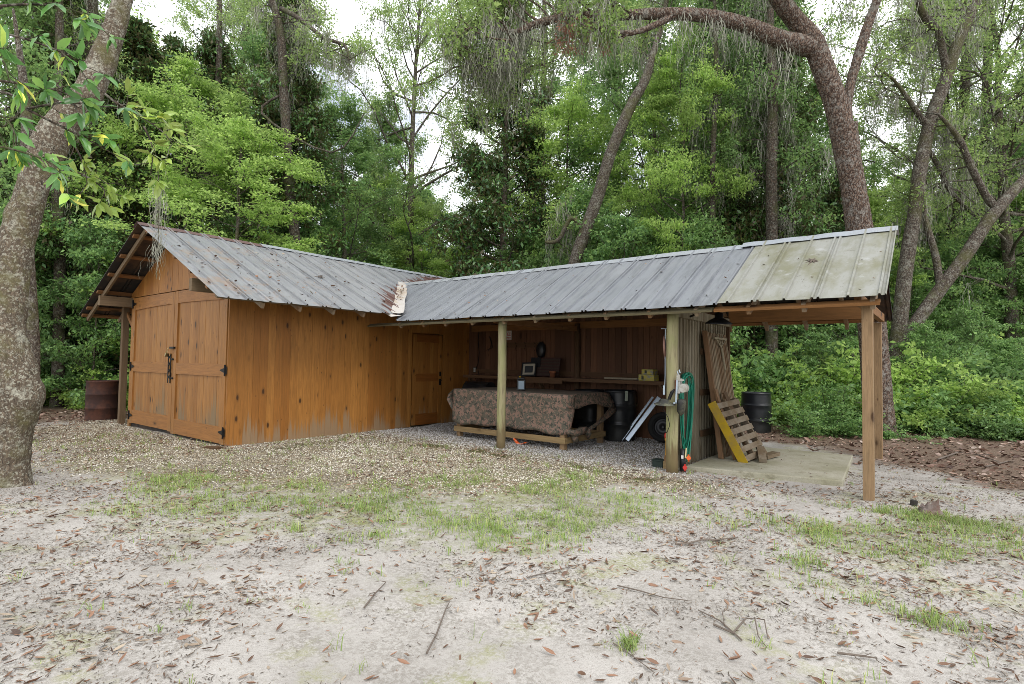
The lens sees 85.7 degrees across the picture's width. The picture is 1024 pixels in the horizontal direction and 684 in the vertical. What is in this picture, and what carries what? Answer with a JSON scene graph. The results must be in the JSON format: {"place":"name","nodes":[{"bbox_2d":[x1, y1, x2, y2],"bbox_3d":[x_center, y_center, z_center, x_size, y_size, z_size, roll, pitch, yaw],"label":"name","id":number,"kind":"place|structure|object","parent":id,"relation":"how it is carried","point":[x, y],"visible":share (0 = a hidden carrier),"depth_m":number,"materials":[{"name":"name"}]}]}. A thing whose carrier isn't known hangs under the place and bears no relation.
{"place":"outdoors","nodes":[
{"label":"outdoors","id":0,"kind":"place"},
{"bbox_2d":[0,404,1023,683],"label":"ground","id":1,"kind":"structure","parent":0,"point":[500,652],"depth_m":3.51,"materials":[{"name":"sand"}]},
{"bbox_2d":[0,8,40,437],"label":"dead snag","id":2,"kind":"object","parent":1,"relation":"on","point":[32,329],"visible":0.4,"depth_m":8.92,"materials":[{"name":"plant"}]},
{"bbox_2d":[0,206,77,388],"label":"sapling","id":3,"kind":"object","parent":1,"relation":"on","point":[44,303],"visible":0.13,"depth_m":13.69,"materials":[{"name":"green plant"}]},
{"bbox_2d":[0,0,103,324],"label":"broadleaf tree","id":4,"kind":"object","parent":1,"relation":"on","point":[20,13],"visible":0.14,"depth_m":14.56,"materials":[{"name":"green plant"}]},
{"bbox_2d":[34,236,87,394],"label":"sapling","id":5,"kind":"object","parent":1,"relation":"on","point":[41,249],"visible":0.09,"depth_m":14.66,"materials":[{"name":"green plant"}]},
{"bbox_2d":[0,0,145,376],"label":"magnolia tree","id":6,"kind":"object","parent":1,"relation":"on","point":[51,239],"visible":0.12,"depth_m":15.64,"materials":[{"name":"green plant"}]},
{"bbox_2d":[0,0,137,207],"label":"magnolia branch","id":7,"kind":"object","parent":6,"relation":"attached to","point":[17,153],"visible":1,"depth_m":3.81,"materials":[{"name":"green plant"}]},
{"bbox_2d":[8,0,139,407],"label":"woodland trunk","id":8,"kind":"object","parent":1,"relation":"on","point":[60,22],"visible":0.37,"depth_m":14.90,"materials":[{"name":"green plant"}]},
{"bbox_2d":[37,212,130,406],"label":"sapling","id":9,"kind":"object","parent":1,"relation":"on","point":[81,253],"visible":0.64,"depth_m":14.18,"materials":[{"name":"green plant"}]},
{"bbox_2d":[40,233,129,404],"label":"sapling","id":10,"kind":"object","parent":1,"relation":"on","point":[85,331],"visible":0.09,"depth_m":14.70,"materials":[{"name":"green plant"}]},
{"bbox_2d":[46,358,129,410],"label":"leafy shrub","id":11,"kind":"object","parent":1,"relation":"on","point":[61,396],"visible":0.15,"depth_m":14.36,"materials":[{"name":"green plant"}]},
{"bbox_2d":[45,0,156,388],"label":"woodland trunk","id":12,"kind":"object","parent":1,"relation":"on","point":[90,5],"visible":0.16,"depth_m":15.95,"materials":[{"name":"green plant"}]},
{"bbox_2d":[84,380,118,420],"bbox_3d":[-9.026,1.288,12.170,0.624,0.880,0.624,-1,-3,38],"label":"rusty drum","id":13,"kind":"object","parent":1,"relation":"on","point":[101,399],"visible":0.84,"depth_m":11.93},
{"bbox_2d":[0,0,228,487],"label":"leaning trunk tree","id":14,"kind":"object","parent":1,"relation":"on","point":[22,393],"visible":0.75,"depth_m":5.92,"materials":[{"name":"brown plant"}]},
{"bbox_2d":[138,144,177,279],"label":"moss tuft","id":15,"kind":"object","parent":14,"relation":"hanging from","point":[158,216],"visible":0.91,"depth_m":5.98,"materials":[{"name":"grey plant"}]},
{"bbox_2d":[35,12,206,372],"bbox_3d":[-11.578,-4.141,17.151,5.472,12.374,5.714,1,-2,-13],"label":"magnolia tree","id":16,"kind":"object","parent":1,"relation":"on","point":[143,51],"visible":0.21,"depth_m":16.76,"materials":[{"name":"green plant"}]},
{"bbox_2d":[51,77,200,218],"bbox_3d":[-3.177,-1.612,4.569,1.061,1.264,0.493,1,-2,-15],"label":"magnolia branch","id":17,"kind":"object","parent":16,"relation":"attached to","point":[110,194],"visible":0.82,"depth_m":4.55,"materials":[{"name":"green plant"}]},
{"bbox_2d":[13,46,305,355],"bbox_3d":[-9.811,-3.334,17.511,7.397,10.820,7.354,1,-2,-3],"label":"bright tree","id":18,"kind":"object","parent":1,"relation":"on","point":[159,98],"visible":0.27,"depth_m":15.71,"materials":[{"name":"green plant"}]},
{"bbox_2d":[127,31,205,225],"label":"magnolia tree","id":19,"kind":"object","parent":1,"relation":"on","point":[176,44],"visible":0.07,"depth_m":21.01,"materials":[{"name":"green plant"}]},
{"bbox_2d":[120,25,252,328],"bbox_3d":[-10.988,-4.695,20.060,5.309,13.752,5.550,2,-2,-28],"label":"magnolia tree","id":20,"kind":"object","parent":1,"relation":"on","point":[206,50],"visible":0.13,"depth_m":19.90,"materials":[{"name":"green plant"}]},
{"bbox_2d":[58,90,339,375],"bbox_3d":[-7.917,-2.329,15.234,5.920,8.614,7.801,0,-2,10],"label":"bright tree","id":21,"kind":"object","parent":1,"relation":"on","point":[238,127],"visible":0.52,"depth_m":14.43,"materials":[{"name":"green plant"}]},
{"bbox_2d":[183,0,254,228],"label":"woodland trunk","id":22,"kind":"object","parent":1,"relation":"on","point":[220,20],"visible":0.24,"depth_m":19.90,"materials":[{"name":"green plant"}]},
{"bbox_2d":[158,0,336,227],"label":"mossy oak tree","id":23,"kind":"object","parent":1,"relation":"on","point":[184,24],"visible":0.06,"depth_m":22.90,"materials":[{"name":"green plant"}]},
{"bbox_2d":[169,24,352,258],"bbox_3d":[-9.771,-5.573,22.189,7.728,15.668,8.939,1,-2,-11],"label":"broadleaf tree","id":24,"kind":"object","parent":1,"relation":"on","point":[254,55],"visible":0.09,"depth_m":21.63,"materials":[{"name":"green plant"}]},
{"bbox_2d":[177,0,370,256],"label":"mossy oak tree","id":25,"kind":"object","parent":1,"relation":"on","point":[187,5],"visible":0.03,"depth_m":23.76,"materials":[{"name":"green plant"}]},
{"bbox_2d":[193,0,356,257],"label":"magnolia tree","id":26,"kind":"object","parent":1,"relation":"on","point":[316,123],"visible":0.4,"depth_m":17.28,"materials":[{"name":"green plant"}]},
{"bbox_2d":[263,193,344,256],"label":"sapling","id":27,"kind":"object","parent":1,"relation":"on","point":[328,222],"visible":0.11,"depth_m":17.94,"materials":[{"name":"green plant"}]},
{"bbox_2d":[239,0,384,244],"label":"mossy limb tree","id":28,"kind":"object","parent":1,"relation":"on","point":[345,60],"visible":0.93,"depth_m":16.30,"materials":[{"name":"green plant"}]},
{"bbox_2d":[273,94,426,273],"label":"broadleaf tree","id":29,"kind":"object","parent":1,"relation":"on","point":[342,135],"visible":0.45,"depth_m":18.89,"materials":[{"name":"green plant"}]},
{"bbox_2d":[332,88,443,264],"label":"broadleaf tree","id":30,"kind":"object","parent":1,"relation":"on","point":[387,128],"visible":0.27,"depth_m":23.87,"materials":[{"name":"green plant"}]},
{"bbox_2d":[330,170,451,273],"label":"bright tree","id":31,"kind":"object","parent":1,"relation":"on","point":[417,213],"visible":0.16,"depth_m":22.12,"materials":[{"name":"green plant"}]},
{"bbox_2d":[31,416,771,504],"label":"gravel","id":32,"kind":"structure","parent":1,"relation":"on","point":[611,447],"depth_m":7.99,"materials":[{"name":"gravel"}]},
{"bbox_2d":[454,404,605,449],"bbox_3d":[0.300,1.351,10.064,2.490,0.895,1.346,-1,-3,38],"label":"work table","id":33,"kind":"object","parent":32,"relation":"on","point":[599,434],"visible":0.43,"depth_m":9.65,"materials":[{"name":"brown wood"}]},
{"bbox_2d":[447,387,616,442],"bbox_3d":[0.316,1.270,10.133,2.782,0.775,1.583,-1,-3,38],"label":"camouflage cloth","id":34,"kind":"object","parent":33,"relation":"on","point":[549,411],"visible":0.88,"depth_m":9.38,"materials":[{"name":"fabric"}]},
{"bbox_2d":[380,224,443,272],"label":"sapling","id":35,"kind":"object","parent":1,"relation":"on","point":[418,241],"visible":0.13,"depth_m":21.94,"materials":[{"name":"green plant"}]},
{"bbox_2d":[325,0,516,271],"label":"mossy oak tree","id":36,"kind":"object","parent":1,"relation":"on","point":[400,48],"visible":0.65,"depth_m":22.04,"materials":[{"name":"green plant"}]},
{"bbox_2d":[79,222,898,500],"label":"wooden shed","id":37,"kind":"structure","parent":1,"relation":"on","point":[216,360],"depth_m":9.60,"materials":[{"name":"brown wood"}]},
{"bbox_2d":[128,292,174,430],"bbox_3d":[-6.942,0.359,10.618,2.090,2.525,0.068,-1,-3,38],"label":"barn door","id":38,"kind":"structure","parent":37,"relation":"in","point":[150,398],"depth_m":10.60,"materials":[{"name":"brown wood"}]},
{"bbox_2d":[165,289,228,444],"bbox_3d":[-5.384,0.352,9.376,2.281,2.555,0.110,-1,-3,38],"label":"barn door","id":39,"kind":"structure","parent":37,"relation":"in","point":[198,402],"depth_m":9.33,"materials":[{"name":"brown wood"}]},
{"bbox_2d":[411,334,441,425],"bbox_3d":[-1.834,0.814,12.061,0.088,1.950,0.860,-1,-3,38],"label":"side door","id":40,"kind":"structure","parent":37,"relation":"in","point":[426,349],"depth_m":12.06,"materials":[{"name":"brown wood"}]},
{"bbox_2d":[463,374,666,395],"bbox_3d":[1.221,1.046,10.966,5.500,0.662,0.550,-1,-3,38],"label":"workbench","id":41,"kind":"object","parent":37,"relation":"on","point":[539,380],"visible":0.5,"depth_m":10.86,"materials":[{"name":"brown wood"}]},
{"bbox_2d":[685,362,690,383],"bbox_3d":[2.394,0.451,7.610,0.048,0.346,0.265,-1,-3,42],"label":"hose hanger","id":42,"kind":"object","parent":37,"relation":"attached to","point":[687,371],"visible":0.16,"depth_m":7.64,"materials":[{"name":"beige metal"}]},
{"bbox_2d":[679,372,694,461],"bbox_3d":[2.352,1.015,7.457,0.118,1.215,0.529,-1,-3,38],"label":"garden hose","id":43,"kind":"object","parent":42,"relation":"hanging from","point":[686,442],"visible":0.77,"depth_m":7.57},
{"bbox_2d":[416,2,568,335],"bbox_3d":[-0.295,-5.104,18.636,5.715,14.601,5.472,1,-2,-2],"label":"magnolia tree","id":44,"kind":"object","parent":1,"relation":"on","point":[476,168],"visible":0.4,"depth_m":18.20,"materials":[{"name":"green plant"}]},
{"bbox_2d":[0,417,1023,683],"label":"fallen leaves","id":45,"kind":"object","parent":1,"relation":"on","point":[492,581],"visible":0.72,"depth_m":4.00,"materials":[{"name":"brown plant"}]},
{"bbox_2d":[0,431,1023,683],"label":"bark debris","id":46,"kind":"object","parent":1,"relation":"on","point":[76,667],"visible":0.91,"depth_m":3.88,"materials":[{"name":"wood"}]},
{"bbox_2d":[419,0,625,276],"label":"mossy oak tree","id":47,"kind":"object","parent":1,"relation":"on","point":[547,81],"visible":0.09,"depth_m":23.58,"materials":[{"name":"green plant"}]},
{"bbox_2d":[495,231,562,269],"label":"sapling","id":48,"kind":"object","parent":1,"relation":"on","point":[531,260],"visible":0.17,"depth_m":17.73,"materials":[{"name":"green plant"}]},
{"bbox_2d":[38,408,1023,491],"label":"leaf litter","id":49,"kind":"object","parent":1,"relation":"on","point":[818,436],"visible":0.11,"depth_m":9.20,"materials":[{"name":"plant"}]},
{"bbox_2d":[468,74,655,272],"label":"bright tree","id":50,"kind":"object","parent":1,"relation":"on","point":[596,120],"visible":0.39,"depth_m":18.34,"materials":[{"name":"green plant"}]},
{"bbox_2d":[533,178,622,267],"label":"sapling","id":51,"kind":"object","parent":1,"relation":"on","point":[584,197],"visible":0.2,"depth_m":15.73,"materials":[{"name":"green plant"}]},
{"bbox_2d":[574,389,603,429],"bbox_3d":[1.501,1.372,10.636,0.610,0.910,0.610,-1,-3,38],"label":"plastic barrel","id":52,"kind":"object","parent":1,"relation":"on","point":[586,415],"visible":0.34,"depth_m":10.37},
{"bbox_2d":[538,0,691,265],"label":"slanting tree","id":53,"kind":"object","parent":1,"relation":"on","point":[579,245],"visible":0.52,"depth_m":14.89,"materials":[{"name":"brown plant"}]},
{"bbox_2d":[531,0,698,258],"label":"broadleaf tree","id":54,"kind":"object","parent":1,"relation":"on","point":[557,85],"visible":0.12,"depth_m":22.39,"materials":[{"name":"green plant"}]},
{"bbox_2d":[574,209,661,259],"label":"sapling","id":55,"kind":"object","parent":1,"relation":"on","point":[625,234],"visible":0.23,"depth_m":14.55,"materials":[{"name":"green plant"}]},
{"bbox_2d":[603,389,636,441],"bbox_3d":[1.990,1.353,10.206,0.610,0.931,0.610,-1,-3,38],"label":"plastic barrel","id":56,"kind":"object","parent":1,"relation":"on","point":[617,424],"visible":0.82,"depth_m":9.94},
{"bbox_2d":[536,0,738,267],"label":"broadleaf tree","id":57,"kind":"object","parent":1,"relation":"on","point":[613,73],"visible":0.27,"depth_m":17.62,"materials":[{"name":"green plant"}]},
{"bbox_2d":[385,0,897,434],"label":"oak tree","id":58,"kind":"object","parent":1,"relation":"on","point":[803,36],"visible":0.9,"depth_m":10.49,"materials":[{"name":"green plant"}]},
{"bbox_2d":[591,22,784,343],"bbox_3d":[4.706,-3.300,15.509,4.828,10.820,4.799,1,-2,-17],"label":"bright tree","id":59,"kind":"object","parent":1,"relation":"on","point":[659,100],"visible":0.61,"depth_m":14.68,"materials":[{"name":"green plant"}]},
{"bbox_2d":[658,0,762,247],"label":"vine covered tree","id":60,"kind":"object","parent":1,"relation":"on","point":[712,211],"visible":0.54,"depth_m":14.66,"materials":[{"name":"green plant"}]},
{"bbox_2d":[673,214,784,390],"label":"sapling","id":61,"kind":"object","parent":1,"relation":"on","point":[694,236],"visible":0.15,"depth_m":13.84,"materials":[{"name":"green plant"}]},
{"bbox_2d":[666,0,797,354],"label":"magnolia tree","id":62,"kind":"object","parent":1,"relation":"on","point":[732,70],"visible":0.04,"depth_m":17.21,"materials":[{"name":"green plant"}]},
{"bbox_2d":[741,391,771,432],"bbox_3d":[5.022,1.470,11.363,0.589,0.870,0.589,-1,-3,38],"label":"plastic barrel","id":63,"kind":"object","parent":1,"relation":"on","point":[756,406],"visible":0.75,"depth_m":11.11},
{"bbox_2d":[631,0,895,235],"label":"mossy oak tree","id":64,"kind":"object","parent":1,"relation":"on","point":[828,23],"visible":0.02,"depth_m":18.94,"materials":[{"name":"green plant"}]},
{"bbox_2d":[686,445,852,486],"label":"concrete slab","id":65,"kind":"structure","parent":1,"relation":"on","point":[835,468],"depth_m":7.27,"materials":[{"name":"concrete"}]},
{"bbox_2d":[702,330,740,458],"bbox_3d":[3.193,0.764,8.351,0.311,1.830,0.985,-1,-3,38],"label":"slatted panel","id":66,"kind":"object","parent":65,"relation":"on","point":[719,378],"visible":0.64,"depth_m":8.16,"materials":[{"name":"brown wood"}]},
{"bbox_2d":[708,397,766,462],"bbox_3d":[3.243,1.263,7.928,0.511,0.906,0.865,-1,-3,44],"label":"wooden pallet","id":67,"kind":"object","parent":65,"relation":"on","point":[727,431],"visible":0.91,"depth_m":7.79,"materials":[{"name":"yellow paint"}]},
{"bbox_2d":[730,343,808,426],"bbox_3d":[5.472,1.115,12.959,3.655,2.166,2.878,1,-2,-1],"label":"leafy shrub","id":68,"kind":"object","parent":1,"relation":"on","point":[740,388],"visible":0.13,"depth_m":12.21,"materials":[{"name":"green plant"}]},
{"bbox_2d":[697,0,843,377],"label":"vine covered tree","id":69,"kind":"object","parent":1,"relation":"on","point":[771,99],"visible":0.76,"depth_m":14.05,"materials":[{"name":"green plant"}]},
{"bbox_2d":[709,0,891,363],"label":"magnolia tree","id":70,"kind":"object","parent":1,"relation":"on","point":[750,220],"visible":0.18,"depth_m":14.70,"materials":[{"name":"green plant"}]},
{"bbox_2d":[760,399,861,439],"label":"leafy shrub","id":71,"kind":"object","parent":1,"relation":"on","point":[799,430],"visible":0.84,"depth_m":10.65,"materials":[{"name":"green plant"}]},
{"bbox_2d":[730,342,914,416],"bbox_3d":[6.061,1.250,13.407,4.551,2.658,5.215,1,-2,5],"label":"leafy shrub","id":72,"kind":"object","parent":1,"relation":"on","point":[776,357],"visible":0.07,"depth_m":12.71,"materials":[{"name":"green plant"}]},
{"bbox_2d":[784,330,861,411],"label":"sapling","id":73,"kind":"object","parent":1,"relation":"on","point":[816,345],"visible":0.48,"depth_m":12.53,"materials":[{"name":"green plant"}]},
{"bbox_2d":[733,355,917,414],"bbox_3d":[6.449,1.357,13.105,3.820,2.232,4.378,1,-2,0],"label":"leafy shrub","id":74,"kind":"object","parent":1,"relation":"on","point":[761,373],"visible":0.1,"depth_m":12.52,"materials":[{"name":"green plant"}]},
{"bbox_2d":[757,68,896,338],"bbox_3d":[11.293,-3.711,20.023,5.453,12.102,5.528,0,-2,28],"label":"broadleaf tree","id":75,"kind":"object","parent":1,"relation":"on","point":[825,129],"visible":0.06,"depth_m":19.72,"materials":[{"name":"green plant"}]},
{"bbox_2d":[757,366,898,436],"bbox_3d":[6.674,1.289,11.447,2.834,1.581,2.082,2,-2,-20],"label":"leafy shrub","id":76,"kind":"object","parent":1,"relation":"on","point":[843,396],"visible":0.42,"depth_m":11.26,"materials":[{"name":"green plant"}]},
{"bbox_2d":[748,336,917,420],"bbox_3d":[7.123,1.034,12.759,3.264,2.456,4.145,0,-2,13],"label":"leafy shrub","id":77,"kind":"object","parent":1,"relation":"on","point":[845,378],"visible":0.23,"depth_m":11.88,"materials":[{"name":"green plant"}]},
{"bbox_2d":[819,165,889,349],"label":"magnolia tree","id":78,"kind":"object","parent":1,"relation":"on","point":[831,195],"visible":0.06,"depth_m":15.50,"materials":[{"name":"green plant"}]},
{"bbox_2d":[798,409,947,444],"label":"leafy shrub","id":79,"kind":"object","parent":1,"relation":"on","point":[890,434],"visible":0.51,"depth_m":10.27,"materials":[{"name":"green plant"}]},
{"bbox_2d":[825,169,933,345],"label":"bright tree","id":80,"kind":"object","parent":1,"relation":"on","point":[872,201],"visible":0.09,"depth_m":16.13,"materials":[{"name":"green plant"}]},
{"bbox_2d":[829,379,960,433],"bbox_3d":[8.196,1.518,12.042,3.107,1.584,2.711,3,-3,-45],"label":"leafy shrub","id":81,"kind":"object","parent":1,"relation":"on","point":[930,405],"visible":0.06,"depth_m":10.73,"materials":[{"name":"green plant"}]},
{"bbox_2d":[800,340,991,425],"bbox_3d":[8.138,1.040,12.729,3.263,2.455,4.143,1,-2,-11],"label":"leafy shrub","id":82,"kind":"object","parent":1,"relation":"on","point":[909,371],"visible":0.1,"depth_m":11.79,"materials":[{"name":"green plant"}]},
{"bbox_2d":[802,0,1023,347],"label":"mossy oak tree","id":83,"kind":"object","parent":1,"relation":"on","point":[891,146],"visible":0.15,"depth_m":18.12,"materials":[{"name":"green plant"}]},
{"bbox_2d":[826,0,1023,386],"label":"leaning oak tree","id":84,"kind":"object","parent":1,"relation":"on","point":[921,17],"visible":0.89,"depth_m":12.95,"materials":[{"name":"green plant"}]},
{"bbox_2d":[890,319,969,386],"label":"sapling","id":85,"kind":"object","parent":1,"relation":"on","point":[936,352],"visible":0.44,"depth_m":12.32,"materials":[{"name":"green plant"}]},
{"bbox_2d":[895,408,971,437],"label":"leafy shrub","id":86,"kind":"object","parent":1,"relation":"on","point":[941,425],"visible":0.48,"depth_m":10.50,"materials":[{"name":"green plant"}]},
{"bbox_2d":[853,0,1023,359],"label":"mossy oak tree","id":87,"kind":"object","parent":1,"relation":"on","point":[998,76],"visible":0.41,"depth_m":16.10,"materials":[{"name":"green plant"}]},
{"bbox_2d":[858,82,1023,374],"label":"slanting tree","id":88,"kind":"object","parent":1,"relation":"on","point":[949,276],"visible":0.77,"depth_m":12.92,"materials":[{"name":"green plant"}]},
{"bbox_2d":[887,266,997,364],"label":"sapling","id":89,"kind":"object","parent":1,"relation":"on","point":[916,300],"visible":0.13,"depth_m":15.73,"materials":[{"name":"green plant"}]},
{"bbox_2d":[900,0,997,345],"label":"woodland trunk","id":90,"kind":"object","parent":1,"relation":"on","point":[965,84],"visible":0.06,"depth_m":18.86,"materials":[{"name":"plant"}]},
{"bbox_2d":[888,331,1023,401],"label":"leafy shrub","id":91,"kind":"object","parent":1,"relation":"on","point":[970,359],"visible":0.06,"depth_m":11.82,"materials":[{"name":"green plant"}]},
{"bbox_2d":[891,357,1023,431],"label":"leafy shrub","id":92,"kind":"object","parent":1,"relation":"on","point":[972,384],"visible":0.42,"depth_m":10.77,"materials":[{"name":"green plant"}]},
{"bbox_2d":[892,237,1023,357],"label":"sapling","id":93,"kind":"object","parent":1,"relation":"on","point":[975,289],"visible":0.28,"depth_m":16.17,"materials":[{"name":"green plant"}]},
{"bbox_2d":[896,367,1023,429],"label":"leafy shrub","id":94,"kind":"object","parent":1,"relation":"on","point":[923,397],"visible":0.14,"depth_m":10.92,"materials":[{"name":"green plant"}]},
{"bbox_2d":[918,216,1023,345],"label":"sapling","id":95,"kind":"object","parent":1,"relation":"on","point":[995,254],"visible":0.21,"depth_m":16.57,"materials":[{"name":"green plant"}]},
{"bbox_2d":[921,383,1023,437],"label":"leafy shrub","id":96,"kind":"object","parent":1,"relation":"on","point":[1000,406],"visible":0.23,"depth_m":10.44,"materials":[{"name":"green plant"}]},
{"bbox_2d":[942,304,1014,376],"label":"sapling","id":97,"kind":"object","parent":1,"relation":"on","point":[968,328],"visible":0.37,"depth_m":12.72,"materials":[{"name":"green plant"}]},
{"bbox_2d":[933,411,1023,441],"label":"leafy shrub","id":98,"kind":"object","parent":1,"relation":"on","point":[977,426],"visible":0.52,"depth_m":10.05,"materials":[{"name":"green plant"}]},
{"bbox_2d":[933,342,1023,407],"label":"leafy shrub","id":99,"kind":"object","parent":1,"relation":"on","point":[999,369],"visible":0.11,"depth_m":11.73,"materials":[{"name":"green plant"}]},
{"bbox_2d":[951,71,1023,348],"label":"broadleaf tree","id":100,"kind":"object","parent":1,"relation":"on","point":[1018,153],"visible":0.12,"depth_m":19.02,"materials":[{"name":"green plant"}]},
{"bbox_2d":[953,255,1023,350],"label":"sapling","id":101,"kind":"object","parent":1,"relation":"on","point":[991,311],"visible":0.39,"depth_m":15.94,"materials":[{"name":"green plant"}]},
{"bbox_2d":[953,374,1023,428],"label":"leafy shrub","id":102,"kind":"object","parent":1,"relation":"on","point":[996,391],"visible":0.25,"depth_m":10.64,"materials":[{"name":"green plant"}]},
{"bbox_2d":[981,336,1023,388],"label":"sapling","id":103,"kind":"object","parent":1,"relation":"on","point":[1002,345],"visible":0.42,"depth_m":12.12,"materials":[{"name":"green plant"}]},
{"bbox_2d":[0,429,1023,683],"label":"grass","id":104,"kind":"structure","parent":0,"point":[822,533],"depth_m":4.92,"materials":[{"name":"plant"}]},
{"bbox_2d":[0,0,1023,343],"label":"sky","id":105,"kind":"structure","parent":0,"point":[349,12],"materials":[{"name":"white"}]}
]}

